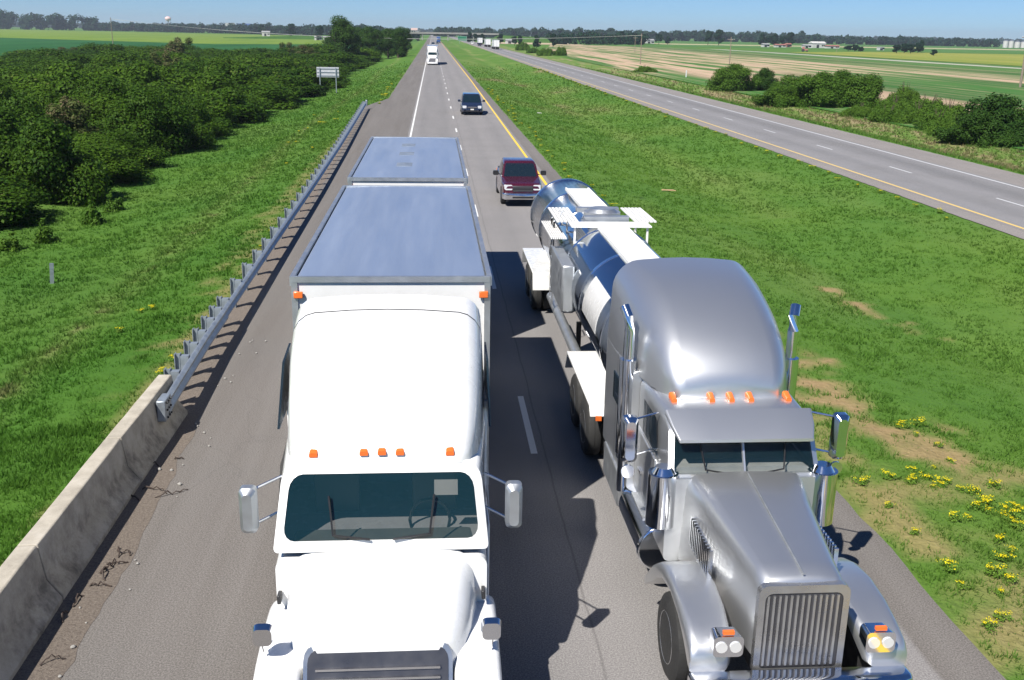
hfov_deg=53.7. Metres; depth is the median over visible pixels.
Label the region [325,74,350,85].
bush
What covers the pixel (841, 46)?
stubble field
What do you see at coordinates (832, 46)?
shed
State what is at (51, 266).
marker post
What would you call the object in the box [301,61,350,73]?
bush
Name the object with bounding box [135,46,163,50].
bush
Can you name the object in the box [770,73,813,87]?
shrub
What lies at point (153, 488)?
tyre scrap
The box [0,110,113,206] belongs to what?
bush
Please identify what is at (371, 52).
bush
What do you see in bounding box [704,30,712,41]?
tree
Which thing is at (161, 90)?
bush
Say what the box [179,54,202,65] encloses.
bush
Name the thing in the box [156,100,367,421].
guardrail
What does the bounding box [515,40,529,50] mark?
shrub
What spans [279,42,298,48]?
bush
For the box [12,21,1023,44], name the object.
distant wood
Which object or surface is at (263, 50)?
bush
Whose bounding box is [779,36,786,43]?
tree
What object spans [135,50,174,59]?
bush
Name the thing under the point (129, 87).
bush
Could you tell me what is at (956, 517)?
flower clump
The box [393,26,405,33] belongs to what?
tree
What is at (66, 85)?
bush
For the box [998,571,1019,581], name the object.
flower clump
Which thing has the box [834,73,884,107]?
shrub
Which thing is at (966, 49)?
green field
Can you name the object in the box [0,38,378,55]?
dark green field
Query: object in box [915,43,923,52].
tree
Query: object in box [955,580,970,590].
flower clump
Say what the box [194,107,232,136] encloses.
bush
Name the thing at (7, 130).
bush
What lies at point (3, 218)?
bush
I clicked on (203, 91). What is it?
bush
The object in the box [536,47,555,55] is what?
shrub
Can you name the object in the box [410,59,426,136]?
edge line
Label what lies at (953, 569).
flower clump
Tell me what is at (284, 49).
bush
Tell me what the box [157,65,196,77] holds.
bush
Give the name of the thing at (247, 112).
bush
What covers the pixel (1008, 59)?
yellow field
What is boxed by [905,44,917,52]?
tree
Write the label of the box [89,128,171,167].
bush
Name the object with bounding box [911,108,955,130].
shrub
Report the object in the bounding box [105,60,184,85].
bush
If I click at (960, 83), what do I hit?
striped field
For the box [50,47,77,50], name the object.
bush
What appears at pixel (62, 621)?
tyre scrap
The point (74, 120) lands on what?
bush
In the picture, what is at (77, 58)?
bush
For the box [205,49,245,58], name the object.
bush
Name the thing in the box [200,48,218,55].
bush
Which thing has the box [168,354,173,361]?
flower clump
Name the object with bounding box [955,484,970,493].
flower clump
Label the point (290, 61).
bush
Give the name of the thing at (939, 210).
flower clump
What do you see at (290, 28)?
tree
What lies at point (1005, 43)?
grain silo
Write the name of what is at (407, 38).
power line
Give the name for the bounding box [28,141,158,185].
bush
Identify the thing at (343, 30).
tree
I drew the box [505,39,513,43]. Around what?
house
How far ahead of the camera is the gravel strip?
15.68 m
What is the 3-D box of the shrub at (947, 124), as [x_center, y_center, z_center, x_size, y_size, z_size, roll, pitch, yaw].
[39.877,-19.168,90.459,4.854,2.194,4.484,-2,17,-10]
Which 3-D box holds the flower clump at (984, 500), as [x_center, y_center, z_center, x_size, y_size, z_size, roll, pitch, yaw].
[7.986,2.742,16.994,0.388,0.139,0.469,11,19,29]
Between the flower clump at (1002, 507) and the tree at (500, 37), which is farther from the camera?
the tree at (500, 37)
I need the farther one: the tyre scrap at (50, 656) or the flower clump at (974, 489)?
the flower clump at (974, 489)
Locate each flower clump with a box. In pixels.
[148,304,155,309]
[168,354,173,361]
[850,475,869,484]
[878,468,901,479]
[884,501,897,507]
[895,419,912,427]
[895,422,904,429]
[903,474,916,485]
[904,465,924,473]
[909,527,921,535]
[910,416,928,425]
[917,472,939,480]
[932,441,943,447]
[932,480,947,487]
[936,207,944,213]
[936,476,952,485]
[936,557,961,575]
[945,457,956,463]
[948,511,967,521]
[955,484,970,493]
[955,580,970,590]
[963,513,975,521]
[964,483,982,495]
[964,499,989,511]
[975,491,993,502]
[976,496,998,506]
[981,616,1002,633]
[982,506,996,513]
[983,562,1009,577]
[984,477,1000,489]
[990,550,1014,561]
[992,610,1013,621]
[993,532,1006,542]
[993,587,1008,599]
[998,503,1008,513]
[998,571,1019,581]
[999,509,1008,519]
[1001,504,1023,518]
[1004,544,1017,553]
[1005,501,1021,508]
[1010,501,1023,513]
[1010,518,1023,530]
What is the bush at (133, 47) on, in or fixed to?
on the dark green field at (11, 44)
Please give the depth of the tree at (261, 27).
1222.49 m
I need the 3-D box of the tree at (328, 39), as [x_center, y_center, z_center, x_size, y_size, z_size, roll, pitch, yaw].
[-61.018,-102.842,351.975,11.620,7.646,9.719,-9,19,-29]
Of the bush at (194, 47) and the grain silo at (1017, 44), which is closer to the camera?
the bush at (194, 47)
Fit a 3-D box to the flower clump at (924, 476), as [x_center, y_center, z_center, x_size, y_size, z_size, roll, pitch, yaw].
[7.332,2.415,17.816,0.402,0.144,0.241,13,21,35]
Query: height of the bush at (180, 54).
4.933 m
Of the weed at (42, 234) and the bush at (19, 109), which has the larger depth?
the bush at (19, 109)
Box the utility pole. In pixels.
[1019,37,1023,86]
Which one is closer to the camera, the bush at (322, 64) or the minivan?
the minivan
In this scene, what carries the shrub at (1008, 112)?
on the ground at (466, 55)
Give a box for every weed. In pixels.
[0,231,21,252]
[31,218,59,244]
[80,198,104,225]
[103,191,123,212]
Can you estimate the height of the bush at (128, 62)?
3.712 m
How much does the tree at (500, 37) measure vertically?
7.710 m
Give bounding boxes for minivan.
[458,92,484,114]
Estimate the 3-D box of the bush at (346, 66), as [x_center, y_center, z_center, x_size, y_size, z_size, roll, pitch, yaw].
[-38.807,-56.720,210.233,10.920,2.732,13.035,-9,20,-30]
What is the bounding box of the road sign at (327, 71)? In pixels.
[317,67,338,92]
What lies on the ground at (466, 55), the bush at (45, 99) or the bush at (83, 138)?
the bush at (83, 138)
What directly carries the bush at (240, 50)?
on the dark green field at (11, 44)
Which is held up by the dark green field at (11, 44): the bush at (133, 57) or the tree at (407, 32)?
the bush at (133, 57)
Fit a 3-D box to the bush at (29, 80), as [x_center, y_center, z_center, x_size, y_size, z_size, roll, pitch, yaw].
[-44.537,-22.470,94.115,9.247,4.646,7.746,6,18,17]
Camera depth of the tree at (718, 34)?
982.38 m
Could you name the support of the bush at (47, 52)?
on the dark green field at (11, 44)
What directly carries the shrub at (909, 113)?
on the ground at (466, 55)
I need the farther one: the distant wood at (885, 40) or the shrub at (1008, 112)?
the distant wood at (885, 40)
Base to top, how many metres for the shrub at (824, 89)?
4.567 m
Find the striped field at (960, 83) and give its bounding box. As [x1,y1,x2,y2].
[546,45,1023,148]
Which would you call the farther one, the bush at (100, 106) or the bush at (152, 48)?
the bush at (152, 48)
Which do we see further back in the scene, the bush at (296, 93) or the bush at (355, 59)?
the bush at (355, 59)
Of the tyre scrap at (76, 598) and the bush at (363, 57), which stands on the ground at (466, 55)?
the bush at (363, 57)
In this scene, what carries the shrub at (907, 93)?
on the ground at (466, 55)
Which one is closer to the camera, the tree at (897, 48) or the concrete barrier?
the concrete barrier
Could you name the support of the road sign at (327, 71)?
on the ground at (466, 55)
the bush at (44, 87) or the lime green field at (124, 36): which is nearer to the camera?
the bush at (44, 87)
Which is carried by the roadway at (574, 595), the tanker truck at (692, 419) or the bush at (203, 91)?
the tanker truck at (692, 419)
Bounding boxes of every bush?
[0,53,55,58]
[0,66,34,74]
[0,67,47,83]
[0,73,50,91]
[0,80,17,106]
[0,90,77,143]
[0,104,24,149]
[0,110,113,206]
[0,172,53,227]
[0,197,27,227]
[2,49,32,55]
[13,80,58,97]
[21,89,63,110]
[25,47,65,58]
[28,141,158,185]
[29,59,87,72]
[30,63,62,74]
[34,61,116,84]
[45,95,105,134]
[47,67,130,97]
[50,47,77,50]
[52,91,130,129]
[56,48,101,54]
[58,53,93,66]
[68,73,142,103]
[70,131,144,164]
[76,42,130,51]
[80,56,130,72]
[87,86,196,156]
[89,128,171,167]
[92,50,153,64]
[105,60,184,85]
[111,60,154,66]
[114,72,174,88]
[118,83,138,94]
[123,45,144,48]
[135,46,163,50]
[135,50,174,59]
[136,80,206,97]
[137,86,190,100]
[142,87,213,130]
[145,52,169,59]
[149,51,184,68]
[149,98,217,149]
[150,37,192,55]
[157,51,210,66]
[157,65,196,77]
[161,43,192,51]
[162,69,236,93]
[162,83,195,95]
[167,59,209,74]
[174,67,196,76]
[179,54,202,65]
[179,88,268,122]
[184,44,202,50]
[188,87,266,120]
[189,58,252,87]
[189,95,238,127]
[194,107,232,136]
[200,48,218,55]
[200,52,237,58]
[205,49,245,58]
[208,55,242,68]
[230,48,251,53]
[232,54,261,61]
[234,83,300,109]
[235,57,288,71]
[239,65,287,77]
[245,78,306,99]
[245,95,274,109]
[249,47,273,52]
[250,51,292,58]
[252,59,294,68]
[253,74,303,100]
[258,57,295,66]
[259,47,294,52]
[262,75,326,96]
[268,65,324,90]
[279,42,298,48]
[279,55,307,66]
[287,44,318,53]
[295,43,336,53]
[295,49,329,53]
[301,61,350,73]
[303,53,352,70]
[310,61,353,70]
[313,51,369,67]
[321,77,351,89]
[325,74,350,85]
[339,73,350,79]
[355,47,383,61]
[356,55,371,59]
[357,54,375,61]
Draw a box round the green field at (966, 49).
[457,36,1023,53]
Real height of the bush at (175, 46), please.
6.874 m
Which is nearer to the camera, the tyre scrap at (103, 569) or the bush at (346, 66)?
the tyre scrap at (103, 569)
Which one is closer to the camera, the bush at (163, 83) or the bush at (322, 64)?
the bush at (163, 83)
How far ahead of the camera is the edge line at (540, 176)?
78.94 m
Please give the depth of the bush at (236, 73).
119.58 m
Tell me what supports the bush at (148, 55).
on the dark green field at (11, 44)
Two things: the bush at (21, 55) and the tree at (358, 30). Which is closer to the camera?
the bush at (21, 55)
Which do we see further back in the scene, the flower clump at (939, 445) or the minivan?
the minivan
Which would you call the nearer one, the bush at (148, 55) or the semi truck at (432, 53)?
the bush at (148, 55)
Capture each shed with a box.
[801,44,811,47]
[808,41,825,47]
[825,45,839,48]
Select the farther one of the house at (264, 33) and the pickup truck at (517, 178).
the house at (264, 33)
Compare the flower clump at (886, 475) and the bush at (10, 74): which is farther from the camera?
the bush at (10, 74)
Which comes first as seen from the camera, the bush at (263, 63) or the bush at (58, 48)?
the bush at (263, 63)
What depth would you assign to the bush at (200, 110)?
79.87 m
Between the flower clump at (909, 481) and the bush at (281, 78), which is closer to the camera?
the flower clump at (909, 481)
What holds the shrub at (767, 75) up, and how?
on the striped field at (960, 83)
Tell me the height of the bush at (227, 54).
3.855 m
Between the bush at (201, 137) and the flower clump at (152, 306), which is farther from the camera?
the bush at (201, 137)
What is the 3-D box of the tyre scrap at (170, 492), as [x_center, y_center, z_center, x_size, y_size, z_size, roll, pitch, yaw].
[-5.495,2.450,16.319,0.546,0.097,0.047,-11,21,-35]
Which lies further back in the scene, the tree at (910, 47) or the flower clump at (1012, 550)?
the tree at (910, 47)
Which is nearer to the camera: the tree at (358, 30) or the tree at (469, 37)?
the tree at (358, 30)
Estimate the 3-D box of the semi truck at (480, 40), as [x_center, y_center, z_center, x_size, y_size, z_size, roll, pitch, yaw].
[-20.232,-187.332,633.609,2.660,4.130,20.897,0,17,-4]
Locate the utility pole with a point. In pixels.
(1021, 77)
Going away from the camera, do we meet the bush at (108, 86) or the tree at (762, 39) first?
the bush at (108, 86)
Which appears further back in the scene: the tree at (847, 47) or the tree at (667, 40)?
the tree at (667, 40)
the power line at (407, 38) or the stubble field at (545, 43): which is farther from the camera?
the stubble field at (545, 43)
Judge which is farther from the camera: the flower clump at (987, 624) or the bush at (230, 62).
the bush at (230, 62)
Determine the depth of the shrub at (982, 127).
82.44 m
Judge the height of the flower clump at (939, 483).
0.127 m
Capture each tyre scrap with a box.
[39,654,65,665]
[61,610,68,622]
[72,593,83,606]
[89,581,111,586]
[99,562,115,573]
[102,567,106,580]
[106,558,127,564]
[142,486,166,493]
[155,489,187,497]
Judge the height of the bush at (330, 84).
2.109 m
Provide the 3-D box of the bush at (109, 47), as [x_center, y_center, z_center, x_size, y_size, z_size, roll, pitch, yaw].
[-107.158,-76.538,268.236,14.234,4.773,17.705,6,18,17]
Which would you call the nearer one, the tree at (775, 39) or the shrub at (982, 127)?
the shrub at (982, 127)
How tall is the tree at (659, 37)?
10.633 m
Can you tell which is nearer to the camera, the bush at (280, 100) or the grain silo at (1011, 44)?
the bush at (280, 100)
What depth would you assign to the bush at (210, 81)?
111.72 m
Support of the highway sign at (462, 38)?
on the ground at (466, 55)
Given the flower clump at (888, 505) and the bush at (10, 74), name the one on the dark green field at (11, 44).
the bush at (10, 74)
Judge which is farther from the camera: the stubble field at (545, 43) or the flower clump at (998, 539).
the stubble field at (545, 43)
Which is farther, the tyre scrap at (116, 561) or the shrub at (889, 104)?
the shrub at (889, 104)
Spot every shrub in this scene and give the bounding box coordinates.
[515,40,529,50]
[526,47,539,52]
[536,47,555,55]
[553,46,566,55]
[633,65,657,71]
[705,62,761,91]
[749,83,810,107]
[751,67,778,90]
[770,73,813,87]
[784,71,848,107]
[830,69,855,83]
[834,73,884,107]
[840,102,871,117]
[867,105,905,122]
[869,95,909,112]
[879,81,927,105]
[892,101,930,123]
[906,94,956,107]
[911,98,967,123]
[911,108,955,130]
[926,117,958,135]
[930,108,1023,147]
[953,92,1023,141]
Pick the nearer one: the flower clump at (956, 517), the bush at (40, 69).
the flower clump at (956, 517)
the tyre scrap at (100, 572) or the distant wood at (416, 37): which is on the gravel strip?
the tyre scrap at (100, 572)
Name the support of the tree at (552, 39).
on the ground at (466, 55)
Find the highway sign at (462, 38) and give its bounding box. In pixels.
[458,36,466,43]
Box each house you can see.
[261,31,269,35]
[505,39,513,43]
[645,39,654,43]
[761,43,769,46]
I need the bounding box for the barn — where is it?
[774,44,785,46]
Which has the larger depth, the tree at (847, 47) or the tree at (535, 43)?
the tree at (847, 47)
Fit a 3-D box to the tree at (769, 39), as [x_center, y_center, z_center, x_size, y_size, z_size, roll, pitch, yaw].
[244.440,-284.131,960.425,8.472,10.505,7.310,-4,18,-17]
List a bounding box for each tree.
[258,24,264,34]
[285,23,295,35]
[315,25,323,36]
[320,35,346,47]
[328,14,362,55]
[348,30,364,49]
[352,27,362,46]
[362,25,383,53]
[378,28,396,57]
[388,28,408,57]
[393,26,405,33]
[403,28,412,49]
[467,31,472,41]
[497,34,503,43]
[511,36,517,45]
[518,35,522,43]
[532,35,540,47]
[549,33,556,45]
[655,33,663,41]
[665,36,670,43]
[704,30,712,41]
[714,29,724,44]
[758,33,765,44]
[766,36,773,43]
[772,34,779,44]
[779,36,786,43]
[785,32,795,43]
[843,45,851,49]
[851,45,858,50]
[892,45,901,52]
[900,43,907,52]
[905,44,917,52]
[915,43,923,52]
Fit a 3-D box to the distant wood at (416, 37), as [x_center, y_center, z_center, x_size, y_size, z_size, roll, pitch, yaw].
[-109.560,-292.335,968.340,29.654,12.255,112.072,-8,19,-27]
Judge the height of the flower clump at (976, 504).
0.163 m
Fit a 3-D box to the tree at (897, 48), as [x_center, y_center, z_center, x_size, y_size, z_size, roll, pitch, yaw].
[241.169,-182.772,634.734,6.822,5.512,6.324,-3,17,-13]
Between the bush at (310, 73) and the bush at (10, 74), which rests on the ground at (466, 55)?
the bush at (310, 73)
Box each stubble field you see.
[491,42,579,44]
[654,43,1023,49]
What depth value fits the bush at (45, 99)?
79.87 m
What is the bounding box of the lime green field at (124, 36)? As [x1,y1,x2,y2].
[0,29,327,43]
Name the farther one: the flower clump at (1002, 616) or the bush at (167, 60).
the bush at (167, 60)
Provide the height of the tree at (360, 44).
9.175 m
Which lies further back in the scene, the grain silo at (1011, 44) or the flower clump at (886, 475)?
the grain silo at (1011, 44)
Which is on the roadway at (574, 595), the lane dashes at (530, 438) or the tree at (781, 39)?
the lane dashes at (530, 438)
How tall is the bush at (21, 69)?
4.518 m
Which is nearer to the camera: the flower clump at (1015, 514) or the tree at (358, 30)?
the flower clump at (1015, 514)
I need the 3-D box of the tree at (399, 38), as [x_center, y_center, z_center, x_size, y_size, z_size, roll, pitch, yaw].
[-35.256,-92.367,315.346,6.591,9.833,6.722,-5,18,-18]
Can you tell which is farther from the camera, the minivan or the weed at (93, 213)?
the minivan
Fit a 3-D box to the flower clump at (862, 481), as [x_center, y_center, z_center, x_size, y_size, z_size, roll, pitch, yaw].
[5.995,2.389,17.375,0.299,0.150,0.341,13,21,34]
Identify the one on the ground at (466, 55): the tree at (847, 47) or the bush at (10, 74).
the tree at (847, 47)
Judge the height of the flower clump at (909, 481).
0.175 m
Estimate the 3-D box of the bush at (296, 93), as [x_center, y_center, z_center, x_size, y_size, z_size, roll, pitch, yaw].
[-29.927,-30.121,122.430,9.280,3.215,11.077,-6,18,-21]
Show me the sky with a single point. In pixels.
(975, 19)
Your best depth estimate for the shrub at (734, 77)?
158.50 m
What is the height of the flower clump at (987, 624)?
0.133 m
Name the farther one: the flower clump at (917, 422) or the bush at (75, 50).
the bush at (75, 50)
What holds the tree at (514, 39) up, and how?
on the ground at (466, 55)
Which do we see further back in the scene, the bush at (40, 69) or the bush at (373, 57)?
the bush at (373, 57)
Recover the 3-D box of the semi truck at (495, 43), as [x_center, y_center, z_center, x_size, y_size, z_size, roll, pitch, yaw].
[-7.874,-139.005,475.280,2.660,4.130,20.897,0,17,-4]
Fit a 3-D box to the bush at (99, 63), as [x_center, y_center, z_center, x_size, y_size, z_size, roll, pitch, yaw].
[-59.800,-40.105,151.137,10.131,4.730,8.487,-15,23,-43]
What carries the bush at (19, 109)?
on the dark green field at (11, 44)
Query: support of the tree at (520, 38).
on the ground at (466, 55)
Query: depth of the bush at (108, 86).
79.34 m
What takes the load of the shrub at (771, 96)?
on the ground at (466, 55)
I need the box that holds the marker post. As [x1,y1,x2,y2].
[49,263,53,283]
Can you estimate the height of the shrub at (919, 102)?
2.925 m
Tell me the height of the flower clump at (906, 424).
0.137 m
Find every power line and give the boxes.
[115,19,638,38]
[116,19,632,38]
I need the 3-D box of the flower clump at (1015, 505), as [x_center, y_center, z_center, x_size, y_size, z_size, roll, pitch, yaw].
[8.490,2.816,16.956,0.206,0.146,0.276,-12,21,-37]
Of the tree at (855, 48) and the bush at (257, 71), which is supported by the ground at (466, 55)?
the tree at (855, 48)
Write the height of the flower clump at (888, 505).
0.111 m
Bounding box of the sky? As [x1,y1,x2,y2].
[0,0,1023,39]
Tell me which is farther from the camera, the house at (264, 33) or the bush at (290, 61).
the house at (264, 33)
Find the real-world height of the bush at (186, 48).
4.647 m
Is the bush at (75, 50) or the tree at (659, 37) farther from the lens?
the tree at (659, 37)
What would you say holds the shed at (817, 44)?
on the ground at (466, 55)
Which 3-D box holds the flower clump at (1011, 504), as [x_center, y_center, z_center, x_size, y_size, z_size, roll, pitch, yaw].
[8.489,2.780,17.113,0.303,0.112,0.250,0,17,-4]
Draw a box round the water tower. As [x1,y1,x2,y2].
[165,16,170,24]
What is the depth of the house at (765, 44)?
880.96 m
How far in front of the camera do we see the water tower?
2794.97 m
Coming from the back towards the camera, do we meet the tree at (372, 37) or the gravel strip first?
the tree at (372, 37)
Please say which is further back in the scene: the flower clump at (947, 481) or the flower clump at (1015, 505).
the flower clump at (947, 481)
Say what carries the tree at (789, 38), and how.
on the ground at (466, 55)
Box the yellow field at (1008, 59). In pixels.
[792,52,1023,65]
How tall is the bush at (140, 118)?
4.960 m
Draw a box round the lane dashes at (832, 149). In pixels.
[564,70,1022,205]
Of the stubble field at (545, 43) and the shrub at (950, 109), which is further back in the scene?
the stubble field at (545, 43)
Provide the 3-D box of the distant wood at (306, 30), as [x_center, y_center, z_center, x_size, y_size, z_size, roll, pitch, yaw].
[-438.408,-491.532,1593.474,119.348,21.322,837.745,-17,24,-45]
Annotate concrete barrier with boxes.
[0,375,187,679]
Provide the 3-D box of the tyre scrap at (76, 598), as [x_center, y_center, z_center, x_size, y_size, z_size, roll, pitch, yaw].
[-5.699,3.393,13.236,0.061,0.081,0.293,2,17,3]
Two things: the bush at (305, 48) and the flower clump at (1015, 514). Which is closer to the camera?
the flower clump at (1015, 514)
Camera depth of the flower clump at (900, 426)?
20.40 m
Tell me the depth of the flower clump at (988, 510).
16.71 m
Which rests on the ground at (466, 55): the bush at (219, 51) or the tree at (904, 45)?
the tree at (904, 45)
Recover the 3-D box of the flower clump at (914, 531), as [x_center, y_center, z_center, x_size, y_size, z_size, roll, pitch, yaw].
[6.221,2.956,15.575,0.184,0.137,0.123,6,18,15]
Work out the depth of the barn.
881.87 m
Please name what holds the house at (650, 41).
on the ground at (466, 55)
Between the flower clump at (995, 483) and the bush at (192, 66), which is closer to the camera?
the flower clump at (995, 483)
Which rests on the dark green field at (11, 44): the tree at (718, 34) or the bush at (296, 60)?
the bush at (296, 60)
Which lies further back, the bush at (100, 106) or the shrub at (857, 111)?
the shrub at (857, 111)
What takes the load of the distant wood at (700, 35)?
on the green field at (966, 49)
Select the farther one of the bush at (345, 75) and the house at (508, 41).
the house at (508, 41)
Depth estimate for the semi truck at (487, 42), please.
536.11 m
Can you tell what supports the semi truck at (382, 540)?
on the roadway at (574, 595)
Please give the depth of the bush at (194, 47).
299.51 m
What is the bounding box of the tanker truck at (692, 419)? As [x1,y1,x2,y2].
[522,178,912,679]
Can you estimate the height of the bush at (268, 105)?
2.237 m
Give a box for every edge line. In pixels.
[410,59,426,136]
[443,45,546,184]
[450,37,1023,228]
[511,52,1023,188]
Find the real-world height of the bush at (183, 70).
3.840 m
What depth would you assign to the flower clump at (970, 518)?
16.33 m
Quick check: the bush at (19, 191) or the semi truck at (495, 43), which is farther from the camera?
the semi truck at (495, 43)
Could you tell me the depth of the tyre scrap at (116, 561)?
14.16 m
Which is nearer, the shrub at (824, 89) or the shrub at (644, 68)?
the shrub at (824, 89)
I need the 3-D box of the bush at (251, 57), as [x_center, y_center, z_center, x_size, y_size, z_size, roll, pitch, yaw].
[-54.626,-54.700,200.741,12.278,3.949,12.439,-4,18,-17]
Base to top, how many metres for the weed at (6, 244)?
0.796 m
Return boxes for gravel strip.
[12,114,363,679]
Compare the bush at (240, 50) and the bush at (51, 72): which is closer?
the bush at (51, 72)
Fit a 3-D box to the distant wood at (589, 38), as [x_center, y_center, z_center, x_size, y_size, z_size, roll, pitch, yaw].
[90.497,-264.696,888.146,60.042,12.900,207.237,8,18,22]
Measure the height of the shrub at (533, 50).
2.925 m
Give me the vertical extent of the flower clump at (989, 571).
0.184 m
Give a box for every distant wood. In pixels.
[0,9,98,30]
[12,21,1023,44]
[82,20,383,35]
[386,28,421,40]
[433,26,809,42]
[545,32,650,44]
[793,33,1000,46]
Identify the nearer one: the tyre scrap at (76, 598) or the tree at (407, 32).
the tyre scrap at (76, 598)
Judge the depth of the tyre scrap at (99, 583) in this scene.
13.60 m
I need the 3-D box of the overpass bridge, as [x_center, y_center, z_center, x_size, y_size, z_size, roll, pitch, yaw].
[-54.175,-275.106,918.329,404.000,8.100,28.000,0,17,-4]
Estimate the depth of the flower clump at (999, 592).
13.99 m
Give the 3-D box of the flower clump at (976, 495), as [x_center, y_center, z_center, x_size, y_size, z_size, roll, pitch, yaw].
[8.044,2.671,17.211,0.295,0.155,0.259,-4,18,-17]
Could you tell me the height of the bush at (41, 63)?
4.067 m
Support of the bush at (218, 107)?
on the ground at (466, 55)
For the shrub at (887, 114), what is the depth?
104.01 m
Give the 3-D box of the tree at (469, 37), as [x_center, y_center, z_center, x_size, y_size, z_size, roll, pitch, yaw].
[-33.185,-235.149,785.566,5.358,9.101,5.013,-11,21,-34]
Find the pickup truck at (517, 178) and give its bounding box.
[493,157,545,203]
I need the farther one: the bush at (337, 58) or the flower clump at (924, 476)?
the bush at (337, 58)
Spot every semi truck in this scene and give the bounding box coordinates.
[238,137,522,679]
[426,45,438,64]
[477,38,482,44]
[484,39,490,46]
[491,40,498,48]
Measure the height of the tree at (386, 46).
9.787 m
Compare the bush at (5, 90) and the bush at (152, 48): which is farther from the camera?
the bush at (152, 48)
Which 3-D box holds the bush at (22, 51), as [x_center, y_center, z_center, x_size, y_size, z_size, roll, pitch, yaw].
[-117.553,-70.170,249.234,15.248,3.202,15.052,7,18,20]
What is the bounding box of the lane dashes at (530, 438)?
[439,60,536,453]
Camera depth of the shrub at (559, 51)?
394.85 m
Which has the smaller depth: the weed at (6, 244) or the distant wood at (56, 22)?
the weed at (6, 244)
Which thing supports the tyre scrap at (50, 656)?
on the gravel strip
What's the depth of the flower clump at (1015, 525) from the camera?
16.28 m
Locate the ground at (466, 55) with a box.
[0,27,1023,679]
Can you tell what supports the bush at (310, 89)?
on the ground at (466, 55)
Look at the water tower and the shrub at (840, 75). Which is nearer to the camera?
the shrub at (840, 75)
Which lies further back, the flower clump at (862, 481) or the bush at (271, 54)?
the bush at (271, 54)
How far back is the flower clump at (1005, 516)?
16.58 m
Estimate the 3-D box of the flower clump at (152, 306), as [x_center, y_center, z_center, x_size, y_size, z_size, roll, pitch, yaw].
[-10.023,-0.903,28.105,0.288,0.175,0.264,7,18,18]
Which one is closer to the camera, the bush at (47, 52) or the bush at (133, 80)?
the bush at (133, 80)
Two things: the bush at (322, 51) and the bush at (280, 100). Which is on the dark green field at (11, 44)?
the bush at (322, 51)
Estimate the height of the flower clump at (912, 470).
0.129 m
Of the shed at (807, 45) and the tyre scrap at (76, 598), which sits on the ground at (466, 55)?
the shed at (807, 45)
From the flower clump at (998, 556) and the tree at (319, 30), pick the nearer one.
the flower clump at (998, 556)
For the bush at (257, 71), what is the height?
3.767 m
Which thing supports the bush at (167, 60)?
on the dark green field at (11, 44)
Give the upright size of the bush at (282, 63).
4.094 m
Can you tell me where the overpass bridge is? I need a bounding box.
[223,32,666,44]
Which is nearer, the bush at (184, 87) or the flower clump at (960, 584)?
the flower clump at (960, 584)
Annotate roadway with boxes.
[60,35,1005,679]
[451,37,1023,238]
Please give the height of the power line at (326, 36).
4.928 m
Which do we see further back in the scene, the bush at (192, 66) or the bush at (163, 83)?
the bush at (192, 66)
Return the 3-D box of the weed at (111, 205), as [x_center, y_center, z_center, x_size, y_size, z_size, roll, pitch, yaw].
[-19.471,-6.736,49.371,0.977,1.066,1.082,2,17,3]
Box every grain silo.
[1002,40,1008,47]
[1008,40,1013,47]
[1014,41,1020,47]
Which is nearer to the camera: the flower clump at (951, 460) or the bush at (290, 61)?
the flower clump at (951, 460)
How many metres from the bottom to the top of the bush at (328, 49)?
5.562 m

